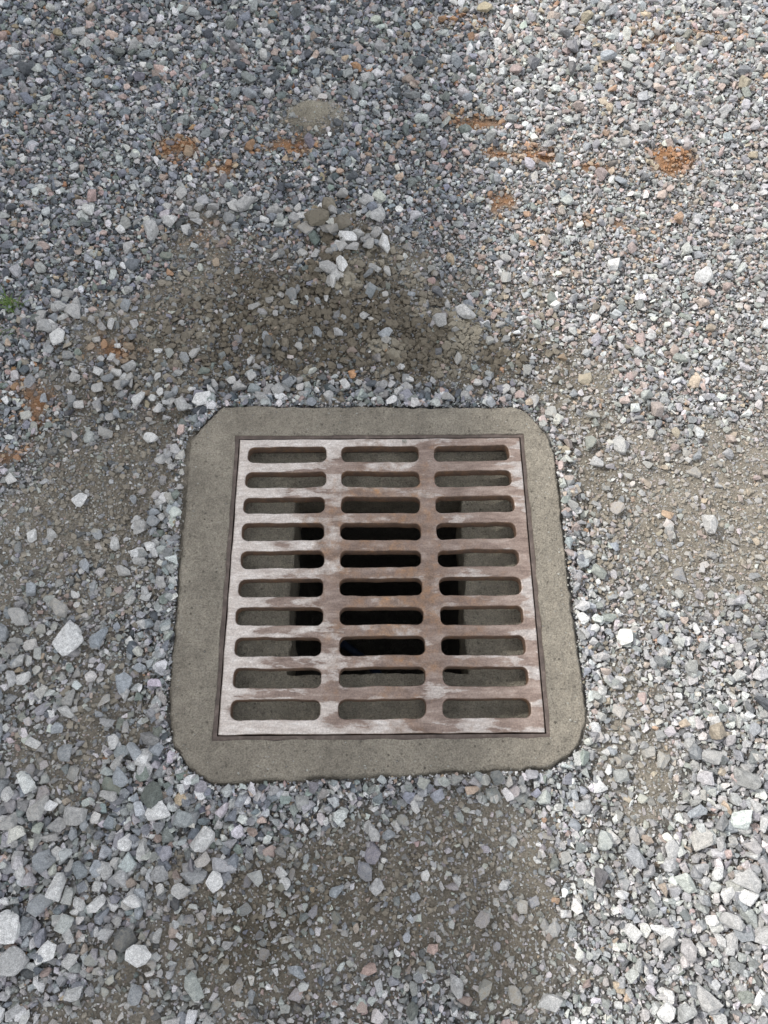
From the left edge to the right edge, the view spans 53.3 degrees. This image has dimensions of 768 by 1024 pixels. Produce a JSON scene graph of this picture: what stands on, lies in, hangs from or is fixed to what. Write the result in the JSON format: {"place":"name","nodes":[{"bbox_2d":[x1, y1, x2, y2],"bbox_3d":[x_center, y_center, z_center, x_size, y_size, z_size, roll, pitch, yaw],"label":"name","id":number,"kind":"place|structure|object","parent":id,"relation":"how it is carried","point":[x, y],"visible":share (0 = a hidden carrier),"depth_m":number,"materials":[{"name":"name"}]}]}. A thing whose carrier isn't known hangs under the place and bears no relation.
{"place":"outdoors","nodes":[
{"label":"outdoors","id":0,"kind":"place"},
{"bbox_2d":[0,0,767,1023],"bbox_3d":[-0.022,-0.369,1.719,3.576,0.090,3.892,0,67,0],"label":"gravel","id":1,"kind":"structure","parent":0,"point":[152,802],"depth_m":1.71,"materials":[{"name":"grey gravel"}]},
{"bbox_2d":[0,285,33,334],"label":"grass tuft","id":2,"kind":"object","parent":1,"relation":"on","point":[6,301],"visible":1,"depth_m":1.78,"materials":[{"name":"green plant"}]},
{"bbox_2d":[168,406,585,785],"bbox_3d":[-0.022,0.315,1.970,0.810,0.987,0.799,0,67,0],"label":"storm drain","id":3,"kind":"object","parent":1,"relation":"in","point":[370,592],"visible":1,"depth_m":1.52,"materials":[{"name":"concrete"}]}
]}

